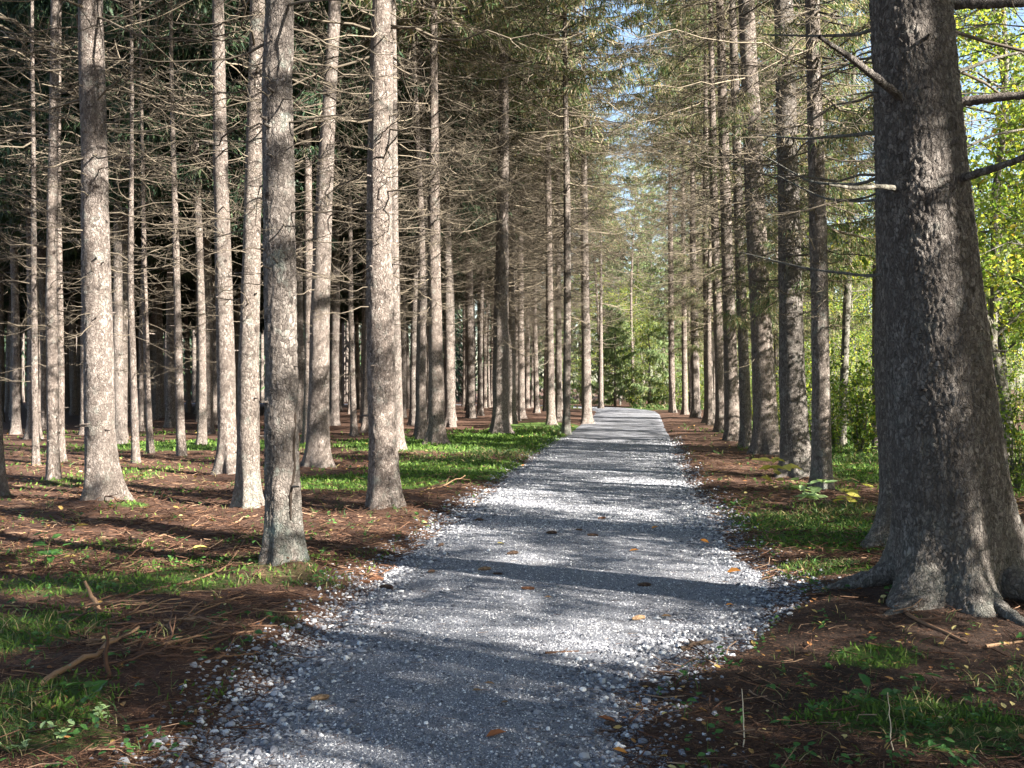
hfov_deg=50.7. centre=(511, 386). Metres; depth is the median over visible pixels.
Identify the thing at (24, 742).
seedling
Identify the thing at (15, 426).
spruce tree
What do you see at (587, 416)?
spruce tree
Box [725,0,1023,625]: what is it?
spruce tree
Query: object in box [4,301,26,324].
spruce tree
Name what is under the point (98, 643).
fallen stick
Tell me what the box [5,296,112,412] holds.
spruce tree
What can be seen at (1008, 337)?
hardwood tree
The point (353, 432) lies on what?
spruce tree
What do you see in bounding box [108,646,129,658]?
seedling
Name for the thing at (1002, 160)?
hardwood tree
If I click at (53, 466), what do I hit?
spruce tree
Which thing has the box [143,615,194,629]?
fallen stick
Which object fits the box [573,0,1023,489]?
spruce tree
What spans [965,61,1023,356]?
hardwood tree
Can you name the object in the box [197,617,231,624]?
fallen stick
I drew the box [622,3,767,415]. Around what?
spruce tree
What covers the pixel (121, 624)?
fallen stick
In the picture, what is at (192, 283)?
spruce tree
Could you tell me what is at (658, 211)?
spruce tree
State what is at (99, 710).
seedling
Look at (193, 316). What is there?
spruce tree
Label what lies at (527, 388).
spruce tree
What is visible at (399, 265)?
spruce tree
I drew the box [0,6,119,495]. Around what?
spruce tree
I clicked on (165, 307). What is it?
spruce tree
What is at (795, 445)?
spruce tree
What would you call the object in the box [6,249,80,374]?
spruce tree
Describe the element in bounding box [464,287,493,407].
spruce tree
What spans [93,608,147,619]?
fallen stick
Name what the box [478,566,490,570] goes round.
spruce cone
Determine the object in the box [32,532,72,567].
seedling
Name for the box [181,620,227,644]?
fallen stick
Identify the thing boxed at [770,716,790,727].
seedling
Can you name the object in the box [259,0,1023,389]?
sky
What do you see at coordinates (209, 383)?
spruce tree
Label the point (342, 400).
spruce tree
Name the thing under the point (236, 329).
spruce tree
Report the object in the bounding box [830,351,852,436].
shrub
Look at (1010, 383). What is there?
shrub
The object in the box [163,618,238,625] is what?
fallen stick
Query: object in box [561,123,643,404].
spruce tree
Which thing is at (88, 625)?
fallen stick
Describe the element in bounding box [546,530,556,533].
spruce cone
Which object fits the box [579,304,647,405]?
young spruce
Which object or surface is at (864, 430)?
shrub
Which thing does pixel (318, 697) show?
spruce cone
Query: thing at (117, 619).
fallen stick
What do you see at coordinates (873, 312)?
spruce tree
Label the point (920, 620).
fallen stick
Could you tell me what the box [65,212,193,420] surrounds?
spruce tree
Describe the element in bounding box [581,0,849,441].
spruce tree
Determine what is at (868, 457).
seedling
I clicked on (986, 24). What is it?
spruce tree
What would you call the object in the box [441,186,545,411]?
spruce tree
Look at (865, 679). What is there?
seedling
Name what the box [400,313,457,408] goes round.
spruce tree
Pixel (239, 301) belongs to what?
spruce tree
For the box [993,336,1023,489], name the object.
shrub
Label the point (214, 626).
fallen stick
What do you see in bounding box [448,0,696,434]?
spruce tree
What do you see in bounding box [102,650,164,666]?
fallen stick
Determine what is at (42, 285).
spruce tree
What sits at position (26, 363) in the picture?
spruce tree
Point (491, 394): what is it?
spruce tree
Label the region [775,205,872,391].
hardwood tree
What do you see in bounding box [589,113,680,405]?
spruce tree
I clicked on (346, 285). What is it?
spruce tree
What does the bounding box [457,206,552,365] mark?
spruce tree
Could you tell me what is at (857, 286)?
spruce tree
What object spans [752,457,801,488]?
seedling
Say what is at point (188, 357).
spruce tree
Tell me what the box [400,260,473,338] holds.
spruce tree
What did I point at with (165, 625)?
fallen stick
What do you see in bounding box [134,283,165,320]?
spruce tree
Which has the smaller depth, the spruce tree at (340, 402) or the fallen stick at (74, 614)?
the fallen stick at (74, 614)
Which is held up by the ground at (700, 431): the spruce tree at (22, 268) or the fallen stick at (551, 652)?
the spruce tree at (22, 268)
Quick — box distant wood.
[4,205,1023,401]
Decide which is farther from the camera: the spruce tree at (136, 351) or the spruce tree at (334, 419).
the spruce tree at (136, 351)
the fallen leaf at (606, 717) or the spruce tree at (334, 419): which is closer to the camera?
the fallen leaf at (606, 717)
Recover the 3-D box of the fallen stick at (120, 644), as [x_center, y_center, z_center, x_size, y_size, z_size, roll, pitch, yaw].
[-2.196,1.428,6.118,0.659,0.117,0.030,0,0,31]
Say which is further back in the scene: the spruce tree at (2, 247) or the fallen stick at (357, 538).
the spruce tree at (2, 247)
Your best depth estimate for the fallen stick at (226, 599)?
7.67 m
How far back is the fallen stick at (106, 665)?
5.61 m
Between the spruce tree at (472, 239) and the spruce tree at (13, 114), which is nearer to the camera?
the spruce tree at (13, 114)
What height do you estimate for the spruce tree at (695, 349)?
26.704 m
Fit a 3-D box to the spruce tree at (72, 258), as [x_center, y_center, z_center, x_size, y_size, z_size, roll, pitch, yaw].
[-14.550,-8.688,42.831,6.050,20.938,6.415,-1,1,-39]
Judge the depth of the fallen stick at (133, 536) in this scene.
10.99 m
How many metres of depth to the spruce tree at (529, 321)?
83.36 m
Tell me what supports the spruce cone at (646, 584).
on the path
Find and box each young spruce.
[530,278,581,403]
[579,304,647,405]
[631,239,703,407]
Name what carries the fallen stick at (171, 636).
on the ground at (700, 431)
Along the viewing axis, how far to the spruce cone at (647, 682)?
5.81 m
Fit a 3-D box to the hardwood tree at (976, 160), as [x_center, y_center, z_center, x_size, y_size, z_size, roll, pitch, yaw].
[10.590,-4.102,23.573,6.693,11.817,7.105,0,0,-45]
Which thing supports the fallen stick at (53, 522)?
on the ground at (700, 431)
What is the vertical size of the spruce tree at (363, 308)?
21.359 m
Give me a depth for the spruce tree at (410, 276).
60.10 m
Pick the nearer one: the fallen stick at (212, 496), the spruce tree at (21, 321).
the fallen stick at (212, 496)
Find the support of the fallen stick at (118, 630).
on the ground at (700, 431)
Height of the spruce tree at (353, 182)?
24.449 m
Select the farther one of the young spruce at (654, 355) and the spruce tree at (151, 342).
the young spruce at (654, 355)
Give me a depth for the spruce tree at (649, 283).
96.84 m
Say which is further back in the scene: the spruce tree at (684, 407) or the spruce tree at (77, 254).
the spruce tree at (684, 407)
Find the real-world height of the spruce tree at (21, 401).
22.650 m
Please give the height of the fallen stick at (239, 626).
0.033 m
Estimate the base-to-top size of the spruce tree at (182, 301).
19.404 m
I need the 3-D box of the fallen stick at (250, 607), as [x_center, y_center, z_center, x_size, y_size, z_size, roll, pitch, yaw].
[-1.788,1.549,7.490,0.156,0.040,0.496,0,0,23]
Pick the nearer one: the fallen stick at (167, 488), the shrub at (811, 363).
the fallen stick at (167, 488)
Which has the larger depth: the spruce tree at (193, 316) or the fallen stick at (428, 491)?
the spruce tree at (193, 316)
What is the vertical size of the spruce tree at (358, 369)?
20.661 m
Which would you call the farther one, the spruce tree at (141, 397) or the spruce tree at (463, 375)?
the spruce tree at (463, 375)
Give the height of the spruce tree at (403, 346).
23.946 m
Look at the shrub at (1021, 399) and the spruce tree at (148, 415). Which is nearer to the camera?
the spruce tree at (148, 415)
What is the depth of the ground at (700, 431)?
7.14 m
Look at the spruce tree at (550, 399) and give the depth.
43.78 m
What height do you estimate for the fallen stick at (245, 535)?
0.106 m
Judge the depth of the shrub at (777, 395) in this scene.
36.07 m
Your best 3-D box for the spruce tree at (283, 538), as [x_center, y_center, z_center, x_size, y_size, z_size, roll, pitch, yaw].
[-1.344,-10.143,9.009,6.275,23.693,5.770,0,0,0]
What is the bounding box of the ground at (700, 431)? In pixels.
[0,389,1023,767]
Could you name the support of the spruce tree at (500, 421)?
on the ground at (700, 431)
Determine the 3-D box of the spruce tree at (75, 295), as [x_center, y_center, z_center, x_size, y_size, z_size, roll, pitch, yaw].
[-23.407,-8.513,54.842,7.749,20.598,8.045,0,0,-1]
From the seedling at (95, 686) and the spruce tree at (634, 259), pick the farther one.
the spruce tree at (634, 259)
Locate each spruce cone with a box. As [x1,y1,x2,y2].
[310,694,329,700]
[359,579,370,583]
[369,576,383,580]
[379,584,392,588]
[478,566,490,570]
[507,550,518,554]
[521,586,534,589]
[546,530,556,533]
[604,721,625,728]
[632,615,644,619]
[637,582,650,586]
[638,681,656,687]
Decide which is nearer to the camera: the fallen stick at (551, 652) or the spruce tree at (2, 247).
the fallen stick at (551, 652)
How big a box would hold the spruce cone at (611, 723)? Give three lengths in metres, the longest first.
0.122 x 0.043 x 0.042 m
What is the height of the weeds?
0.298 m
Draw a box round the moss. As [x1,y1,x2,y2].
[0,426,1023,727]
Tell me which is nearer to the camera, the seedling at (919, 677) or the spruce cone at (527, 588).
the seedling at (919, 677)
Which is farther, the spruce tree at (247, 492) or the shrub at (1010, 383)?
the shrub at (1010, 383)
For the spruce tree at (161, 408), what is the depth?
51.71 m
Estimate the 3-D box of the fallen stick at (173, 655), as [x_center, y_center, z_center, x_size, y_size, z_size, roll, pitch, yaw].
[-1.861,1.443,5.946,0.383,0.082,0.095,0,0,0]
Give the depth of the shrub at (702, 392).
85.74 m
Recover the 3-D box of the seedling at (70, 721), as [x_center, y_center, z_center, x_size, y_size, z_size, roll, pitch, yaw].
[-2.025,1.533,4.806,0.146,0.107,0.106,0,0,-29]
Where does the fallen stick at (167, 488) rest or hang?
on the ground at (700, 431)
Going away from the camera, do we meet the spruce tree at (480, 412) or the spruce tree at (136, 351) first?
the spruce tree at (480, 412)
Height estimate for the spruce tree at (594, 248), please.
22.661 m
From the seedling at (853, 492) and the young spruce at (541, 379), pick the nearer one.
the seedling at (853, 492)
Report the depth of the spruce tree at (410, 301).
62.27 m
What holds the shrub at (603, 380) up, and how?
on the ground at (700, 431)
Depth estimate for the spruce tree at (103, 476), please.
14.07 m
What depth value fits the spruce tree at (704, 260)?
46.54 m
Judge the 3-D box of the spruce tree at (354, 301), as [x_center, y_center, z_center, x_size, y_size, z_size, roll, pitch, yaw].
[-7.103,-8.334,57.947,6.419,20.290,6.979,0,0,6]
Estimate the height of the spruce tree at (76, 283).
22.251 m
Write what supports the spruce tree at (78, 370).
on the ground at (700, 431)
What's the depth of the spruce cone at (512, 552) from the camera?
10.24 m
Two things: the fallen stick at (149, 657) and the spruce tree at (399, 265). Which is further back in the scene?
the spruce tree at (399, 265)
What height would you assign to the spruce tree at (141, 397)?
22.252 m
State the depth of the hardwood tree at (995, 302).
20.61 m
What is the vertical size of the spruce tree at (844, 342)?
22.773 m
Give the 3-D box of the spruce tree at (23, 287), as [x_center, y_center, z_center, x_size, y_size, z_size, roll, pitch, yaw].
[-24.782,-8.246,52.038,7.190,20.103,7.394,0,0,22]
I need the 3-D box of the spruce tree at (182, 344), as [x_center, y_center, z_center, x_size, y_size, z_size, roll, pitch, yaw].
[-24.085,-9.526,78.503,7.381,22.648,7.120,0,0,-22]
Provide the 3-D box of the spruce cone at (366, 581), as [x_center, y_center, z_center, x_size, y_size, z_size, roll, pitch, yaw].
[-1.206,1.591,8.800,0.113,0.039,0.040,3,34,6]
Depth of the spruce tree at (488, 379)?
80.71 m
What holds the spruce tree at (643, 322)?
on the ground at (700, 431)
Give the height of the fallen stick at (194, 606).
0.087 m
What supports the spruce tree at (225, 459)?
on the ground at (700, 431)
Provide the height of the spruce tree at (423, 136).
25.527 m
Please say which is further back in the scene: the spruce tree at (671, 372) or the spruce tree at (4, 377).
the spruce tree at (4, 377)
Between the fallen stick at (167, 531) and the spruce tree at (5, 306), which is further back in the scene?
the spruce tree at (5, 306)
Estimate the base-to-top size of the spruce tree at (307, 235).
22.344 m
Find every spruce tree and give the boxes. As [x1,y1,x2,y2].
[0,0,128,335]
[0,0,191,465]
[0,0,211,479]
[0,0,243,443]
[0,0,244,500]
[0,1,154,438]
[0,1,185,461]
[0,5,112,434]
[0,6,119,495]
[0,7,72,257]
[0,26,80,428]
[0,204,78,359]
[0,223,46,421]
[0,230,79,350]
[1,0,188,434]
[2,206,112,318]
[3,0,246,462]
[3,260,69,408]
[3,262,80,419]
[4,267,139,305]
[4,294,26,412]
[4,296,26,305]
[4,299,26,311]
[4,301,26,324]
[4,318,26,395]
[4,320,65,407]
[4,342,24,404]
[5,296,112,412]
[5,313,26,408]
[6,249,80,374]
[8,276,66,416]
[19,290,112,413]
[20,332,23,405]
[21,198,112,334]
[22,0,226,438]
[47,0,315,455]
[48,0,344,444]
[61,10,239,430]
[62,0,213,452]
[62,196,214,424]
[63,253,147,360]
[63,280,112,415]
[63,289,148,333]
[65,0,312,474]
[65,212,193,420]
[65,315,80,410]
[66,323,69,408]
[68,0,422,508]
[75,274,194,310]
[81,0,477,565]
[110,9,294,378]
[110,154,242,427]
[111,250,193,419]
[111,274,195,349]
[111,275,194,415]
[122,1,303,434]
[134,279,195,354]
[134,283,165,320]
[135,258,193,417]
[135,278,195,325]
[135,325,136,370]
[136,295,188,403]
[136,323,138,392]
[148,295,234,412]
[149,279,235,413]
[151,209,261,424]
[163,166,236,421]
[163,309,195,409]
[163,311,195,407]
[164,0,366,353]
[164,53,342,351]
[164,320,195,406]
[180,285,237,413]
[182,301,195,412]
[183,238,263,417]
[186,0,428,443]
[188,294,262,380]
[189,1,447,467]
[200,0,588,509]
[232,238,347,282]
[232,239,346,363]
[232,271,263,344]
[233,295,330,321]
[237,12,363,432]
[238,9,473,432]
[239,205,365,350]
[260,216,365,301]
[261,240,361,299]
[293,0,428,436]
[294,0,574,439]
[294,0,576,443]
[294,36,405,295]
[298,0,535,435]
[303,161,366,425]
[303,240,362,303]
[305,0,520,450]
[329,310,358,406]
[330,232,427,307]
[330,290,409,409]
[330,304,347,410]
[331,193,414,422]
[332,132,443,371]
[334,36,496,425]
[340,264,405,413]
[340,323,343,404]
[341,320,360,406]
[344,220,441,337]
[344,290,411,314]
[345,288,410,321]
[352,1,497,379]
[357,270,443,310]
[397,0,649,433]
[398,0,532,426]
[399,14,487,422]
[400,235,452,417]
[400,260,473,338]
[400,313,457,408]
[402,69,513,420]
[403,0,627,363]
[404,254,462,283]
[405,256,477,411]
[406,3,604,368]
[427,0,620,423]
[440,2,618,420]
[441,36,536,417]
[441,57,603,366]
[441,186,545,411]
[441,261,492,382]
[442,184,537,415]
[443,273,484,410]
[443,299,461,407]
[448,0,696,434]
[453,0,656,424]
[456,294,490,371]
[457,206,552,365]
[457,280,490,408]
[457,289,490,406]
[461,37,604,418]
[462,29,591,334]
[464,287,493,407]
[473,225,543,366]
[473,260,540,302]
[474,296,493,406]
[476,280,580,350]
[484,7,606,412]
[485,0,648,421]
[485,0,693,423]
[486,288,492,406]
[514,7,610,412]
[524,100,612,410]
[524,145,621,365]
[524,147,628,409]
[524,232,575,407]
[524,251,575,406]
[530,247,573,362]
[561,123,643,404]
[561,210,603,401]
[562,98,660,407]
[566,0,871,454]
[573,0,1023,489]
[575,159,636,399]
[579,0,825,431]
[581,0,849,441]
[581,179,629,398]
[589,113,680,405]
[607,0,869,447]
[609,101,702,409]
[611,0,737,414]
[611,1,758,417]
[615,0,798,424]
[617,0,776,422]
[617,6,703,412]
[617,151,658,364]
[621,8,775,379]
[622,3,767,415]
[629,0,776,350]
[629,168,676,372]
[633,0,875,478]
[635,100,743,371]
[636,54,729,411]
[638,159,688,403]
[641,18,766,412]
[660,0,874,348]
[666,139,700,363]
[674,0,872,349]
[696,0,870,421]
[698,2,860,416]
[715,3,1023,451]
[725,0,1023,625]
[759,0,967,446]
[760,0,1020,547]
[951,0,1023,36]
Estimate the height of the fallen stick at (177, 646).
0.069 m
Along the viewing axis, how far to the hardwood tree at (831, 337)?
69.22 m
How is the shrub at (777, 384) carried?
on the ground at (700, 431)
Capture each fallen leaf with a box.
[486,729,505,736]
[598,715,614,720]
[613,747,626,752]
[727,568,740,571]
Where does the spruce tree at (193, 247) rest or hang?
on the ground at (700, 431)
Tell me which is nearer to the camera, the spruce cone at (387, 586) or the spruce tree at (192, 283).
the spruce cone at (387, 586)
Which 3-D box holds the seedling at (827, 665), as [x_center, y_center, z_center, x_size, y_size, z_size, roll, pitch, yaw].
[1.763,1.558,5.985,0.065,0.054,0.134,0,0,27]
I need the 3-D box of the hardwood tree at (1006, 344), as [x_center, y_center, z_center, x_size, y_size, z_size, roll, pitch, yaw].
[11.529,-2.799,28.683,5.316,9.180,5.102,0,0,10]
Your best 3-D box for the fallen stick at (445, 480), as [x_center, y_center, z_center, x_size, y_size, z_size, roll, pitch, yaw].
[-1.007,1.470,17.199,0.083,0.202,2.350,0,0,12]
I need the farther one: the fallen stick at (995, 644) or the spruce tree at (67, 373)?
the spruce tree at (67, 373)
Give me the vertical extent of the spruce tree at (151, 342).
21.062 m
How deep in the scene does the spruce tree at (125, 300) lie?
31.80 m
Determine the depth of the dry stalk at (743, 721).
4.70 m
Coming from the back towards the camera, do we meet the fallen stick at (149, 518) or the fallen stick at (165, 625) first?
the fallen stick at (149, 518)
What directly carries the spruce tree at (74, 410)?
on the ground at (700, 431)
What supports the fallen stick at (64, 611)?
on the ground at (700, 431)
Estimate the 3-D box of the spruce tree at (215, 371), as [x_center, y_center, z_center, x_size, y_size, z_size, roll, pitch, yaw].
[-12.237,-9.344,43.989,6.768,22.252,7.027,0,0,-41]
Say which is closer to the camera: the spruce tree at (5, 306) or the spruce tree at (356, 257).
the spruce tree at (356, 257)
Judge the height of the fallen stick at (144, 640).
0.145 m
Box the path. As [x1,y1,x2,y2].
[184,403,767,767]
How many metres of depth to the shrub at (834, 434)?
26.55 m
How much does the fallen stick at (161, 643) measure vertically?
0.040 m
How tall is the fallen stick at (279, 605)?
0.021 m
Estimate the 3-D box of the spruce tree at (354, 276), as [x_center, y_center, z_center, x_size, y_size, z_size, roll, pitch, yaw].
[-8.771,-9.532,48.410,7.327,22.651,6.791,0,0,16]
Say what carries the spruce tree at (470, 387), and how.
on the ground at (700, 431)
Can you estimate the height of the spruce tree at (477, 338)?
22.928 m
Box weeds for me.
[0,449,1023,767]
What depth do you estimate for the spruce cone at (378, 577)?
8.96 m
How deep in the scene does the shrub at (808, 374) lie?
28.64 m
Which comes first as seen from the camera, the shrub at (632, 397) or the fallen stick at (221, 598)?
the fallen stick at (221, 598)
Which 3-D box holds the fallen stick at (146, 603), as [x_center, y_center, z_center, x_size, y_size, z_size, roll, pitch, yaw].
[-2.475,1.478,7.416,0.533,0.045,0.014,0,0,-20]
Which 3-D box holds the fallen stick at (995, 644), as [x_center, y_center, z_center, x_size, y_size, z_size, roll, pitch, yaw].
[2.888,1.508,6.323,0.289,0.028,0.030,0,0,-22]
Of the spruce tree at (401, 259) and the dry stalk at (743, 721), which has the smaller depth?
the dry stalk at (743, 721)
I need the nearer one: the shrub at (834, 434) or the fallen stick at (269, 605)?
the fallen stick at (269, 605)
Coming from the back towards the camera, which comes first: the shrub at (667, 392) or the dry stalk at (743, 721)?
the shrub at (667, 392)
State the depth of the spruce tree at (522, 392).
53.18 m
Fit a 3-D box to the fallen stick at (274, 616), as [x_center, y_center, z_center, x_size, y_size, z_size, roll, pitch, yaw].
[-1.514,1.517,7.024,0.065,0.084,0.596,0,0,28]
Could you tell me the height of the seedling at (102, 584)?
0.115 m
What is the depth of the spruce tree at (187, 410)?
66.45 m
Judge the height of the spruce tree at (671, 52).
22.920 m
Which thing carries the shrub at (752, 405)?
on the ground at (700, 431)
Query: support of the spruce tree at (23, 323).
on the ground at (700, 431)
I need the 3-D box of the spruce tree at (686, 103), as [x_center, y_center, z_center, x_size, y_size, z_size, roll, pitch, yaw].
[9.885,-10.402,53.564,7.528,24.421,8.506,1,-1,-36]
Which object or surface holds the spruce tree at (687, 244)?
on the ground at (700, 431)
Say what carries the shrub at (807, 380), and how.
on the ground at (700, 431)
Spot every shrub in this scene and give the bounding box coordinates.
[573,354,596,404]
[591,350,612,399]
[596,365,617,403]
[616,342,647,405]
[624,366,656,404]
[643,370,659,403]
[659,371,678,404]
[666,364,703,406]
[700,379,703,404]
[749,353,778,411]
[750,387,752,420]
[776,379,779,426]
[804,297,842,441]
[805,342,836,416]
[806,347,811,430]
[807,345,854,448]
[830,348,877,452]
[830,350,854,426]
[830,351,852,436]
[834,331,871,420]
[839,325,871,428]
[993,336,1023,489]
[999,340,1023,426]
[1007,356,1021,393]
[1009,378,1023,426]
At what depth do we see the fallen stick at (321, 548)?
10.27 m
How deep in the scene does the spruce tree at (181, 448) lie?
24.52 m
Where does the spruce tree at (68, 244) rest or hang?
on the ground at (700, 431)
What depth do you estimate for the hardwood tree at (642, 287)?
99.51 m
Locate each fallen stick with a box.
[37,625,139,685]
[40,522,65,525]
[58,603,89,613]
[66,600,116,621]
[68,613,124,634]
[68,647,143,652]
[69,532,107,535]
[69,605,95,616]
[75,589,130,607]
[79,621,153,635]
[82,558,141,568]
[84,581,100,612]
[85,622,144,628]
[86,598,144,606]
[86,626,174,646]
[88,632,162,652]
[89,517,141,521]
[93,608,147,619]
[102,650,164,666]
[103,610,138,621]
[103,627,111,677]
[105,494,126,502]
[107,598,180,622]
[110,598,189,607]
[110,601,150,610]
[112,610,146,628]
[113,648,195,664]
[115,608,163,666]
[123,529,146,540]
[124,547,145,562]
[124,637,157,645]
[126,638,204,650]
[129,610,188,613]
[133,515,166,523]
[134,640,220,653]
[138,640,206,657]
[140,539,244,593]
[142,487,195,492]
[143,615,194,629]
[145,602,220,614]
[147,620,180,631]
[153,526,181,539]
[154,624,206,639]
[162,627,223,644]
[163,595,189,652]
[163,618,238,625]
[164,607,223,631]
[166,611,231,622]
[168,630,253,644]
[172,597,242,605]
[177,601,202,621]
[179,646,237,654]
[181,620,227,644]
[184,614,216,621]
[186,596,239,617]
[191,623,242,629]
[193,492,231,499]
[196,618,253,654]
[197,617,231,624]
[201,592,263,605]
[203,587,237,606]
[214,652,255,659]
[225,602,277,614]
[229,624,275,627]
[233,528,263,539]
[247,610,304,625]
[251,599,293,607]
[260,602,300,606]
[306,545,333,553]
[341,533,375,543]
[408,489,446,493]
[424,475,469,489]
[428,467,466,490]
[545,648,578,653]
[678,638,713,650]
[894,605,967,643]
[985,640,1022,646]
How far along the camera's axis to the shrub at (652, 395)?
82.74 m
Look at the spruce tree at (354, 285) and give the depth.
54.54 m
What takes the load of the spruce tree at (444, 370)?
on the ground at (700, 431)
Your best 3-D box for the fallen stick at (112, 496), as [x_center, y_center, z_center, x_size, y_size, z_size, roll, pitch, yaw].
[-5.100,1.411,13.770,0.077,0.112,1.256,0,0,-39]
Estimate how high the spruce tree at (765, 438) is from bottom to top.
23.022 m
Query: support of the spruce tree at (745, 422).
on the ground at (700, 431)
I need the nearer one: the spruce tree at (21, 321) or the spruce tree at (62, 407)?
the spruce tree at (62, 407)
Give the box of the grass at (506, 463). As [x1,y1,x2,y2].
[0,403,1023,767]
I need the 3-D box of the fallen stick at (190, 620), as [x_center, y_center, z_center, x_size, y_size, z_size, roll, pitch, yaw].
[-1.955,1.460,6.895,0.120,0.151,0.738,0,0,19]
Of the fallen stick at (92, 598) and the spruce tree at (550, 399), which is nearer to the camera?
the fallen stick at (92, 598)
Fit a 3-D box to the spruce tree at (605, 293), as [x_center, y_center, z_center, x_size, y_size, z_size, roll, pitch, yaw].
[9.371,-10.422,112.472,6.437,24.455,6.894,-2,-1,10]
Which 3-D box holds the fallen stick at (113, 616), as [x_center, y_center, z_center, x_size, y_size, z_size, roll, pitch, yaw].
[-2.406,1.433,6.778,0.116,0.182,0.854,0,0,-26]
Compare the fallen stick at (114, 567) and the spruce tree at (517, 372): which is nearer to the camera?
the fallen stick at (114, 567)
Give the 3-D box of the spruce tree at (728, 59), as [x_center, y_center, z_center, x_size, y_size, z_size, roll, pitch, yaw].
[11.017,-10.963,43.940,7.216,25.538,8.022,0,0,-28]
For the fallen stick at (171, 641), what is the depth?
6.22 m
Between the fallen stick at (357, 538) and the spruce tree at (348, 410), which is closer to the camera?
the fallen stick at (357, 538)
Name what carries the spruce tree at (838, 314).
on the ground at (700, 431)
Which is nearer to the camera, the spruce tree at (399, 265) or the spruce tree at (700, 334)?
the spruce tree at (399, 265)
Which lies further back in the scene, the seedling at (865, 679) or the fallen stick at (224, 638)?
the fallen stick at (224, 638)
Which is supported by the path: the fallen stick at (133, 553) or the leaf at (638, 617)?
the leaf at (638, 617)
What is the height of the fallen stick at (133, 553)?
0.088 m
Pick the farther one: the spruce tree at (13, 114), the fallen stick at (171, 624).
the spruce tree at (13, 114)
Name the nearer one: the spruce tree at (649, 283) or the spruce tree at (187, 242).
the spruce tree at (187, 242)
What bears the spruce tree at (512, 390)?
on the ground at (700, 431)
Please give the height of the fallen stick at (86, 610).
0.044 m
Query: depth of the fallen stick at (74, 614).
6.97 m
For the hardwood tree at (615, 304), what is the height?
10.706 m
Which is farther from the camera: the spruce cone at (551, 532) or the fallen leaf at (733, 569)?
the spruce cone at (551, 532)
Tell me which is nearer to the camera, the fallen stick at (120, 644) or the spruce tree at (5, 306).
the fallen stick at (120, 644)
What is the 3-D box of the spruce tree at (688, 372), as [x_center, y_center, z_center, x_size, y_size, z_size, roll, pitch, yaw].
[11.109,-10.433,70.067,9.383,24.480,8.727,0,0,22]
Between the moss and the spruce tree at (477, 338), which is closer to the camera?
the moss
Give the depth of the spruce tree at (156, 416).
48.98 m
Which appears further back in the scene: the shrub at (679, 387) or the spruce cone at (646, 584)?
the shrub at (679, 387)
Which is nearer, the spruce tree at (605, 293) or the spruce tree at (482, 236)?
the spruce tree at (482, 236)
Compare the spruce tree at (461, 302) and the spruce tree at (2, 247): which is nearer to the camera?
the spruce tree at (2, 247)
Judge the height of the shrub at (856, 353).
3.948 m
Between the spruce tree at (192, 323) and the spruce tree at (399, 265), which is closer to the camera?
the spruce tree at (399, 265)
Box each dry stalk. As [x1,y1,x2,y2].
[742,692,744,746]
[887,692,893,750]
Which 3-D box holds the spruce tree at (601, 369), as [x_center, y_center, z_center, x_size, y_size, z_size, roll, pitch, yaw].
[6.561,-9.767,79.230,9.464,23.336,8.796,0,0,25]
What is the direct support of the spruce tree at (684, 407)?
on the ground at (700, 431)
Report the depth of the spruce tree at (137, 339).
86.00 m
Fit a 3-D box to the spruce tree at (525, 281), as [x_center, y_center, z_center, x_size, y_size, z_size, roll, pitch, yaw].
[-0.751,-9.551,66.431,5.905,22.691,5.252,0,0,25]
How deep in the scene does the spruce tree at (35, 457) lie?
21.29 m
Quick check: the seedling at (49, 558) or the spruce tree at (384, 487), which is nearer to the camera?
the seedling at (49, 558)
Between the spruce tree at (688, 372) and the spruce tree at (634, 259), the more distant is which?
the spruce tree at (634, 259)
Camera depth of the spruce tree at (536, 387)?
63.41 m
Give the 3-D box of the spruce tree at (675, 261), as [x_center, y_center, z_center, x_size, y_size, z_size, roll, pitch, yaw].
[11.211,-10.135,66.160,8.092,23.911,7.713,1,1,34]
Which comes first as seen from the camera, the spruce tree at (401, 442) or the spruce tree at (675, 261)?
the spruce tree at (401, 442)
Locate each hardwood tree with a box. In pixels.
[571,262,614,398]
[591,283,655,404]
[616,291,667,403]
[618,264,662,383]
[674,308,703,398]
[737,291,811,367]
[747,292,810,392]
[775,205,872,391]
[776,147,874,388]
[804,245,869,375]
[807,9,1023,417]
[808,253,872,401]
[841,110,1023,366]
[858,2,1023,463]
[957,8,1023,398]
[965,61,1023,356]
[971,143,1023,203]
[972,171,1023,360]
[976,20,1023,359]
[1002,287,1023,378]
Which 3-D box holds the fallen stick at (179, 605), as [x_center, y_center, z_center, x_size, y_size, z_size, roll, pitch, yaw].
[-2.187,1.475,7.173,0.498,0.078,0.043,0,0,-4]
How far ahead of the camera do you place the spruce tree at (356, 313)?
71.47 m
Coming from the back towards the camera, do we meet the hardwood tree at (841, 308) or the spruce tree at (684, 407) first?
the spruce tree at (684, 407)
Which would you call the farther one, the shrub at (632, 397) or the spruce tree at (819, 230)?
the shrub at (632, 397)
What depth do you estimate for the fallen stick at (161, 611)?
7.13 m
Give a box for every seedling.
[0,739,31,752]
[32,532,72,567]
[40,719,74,738]
[66,680,107,702]
[92,702,110,717]
[96,580,106,589]
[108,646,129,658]
[122,629,142,640]
[242,628,261,642]
[310,573,323,585]
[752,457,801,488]
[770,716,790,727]
[789,477,836,506]
[823,662,835,669]
[833,484,873,506]
[850,673,878,710]
[863,446,876,462]
[880,686,919,724]
[900,673,941,691]

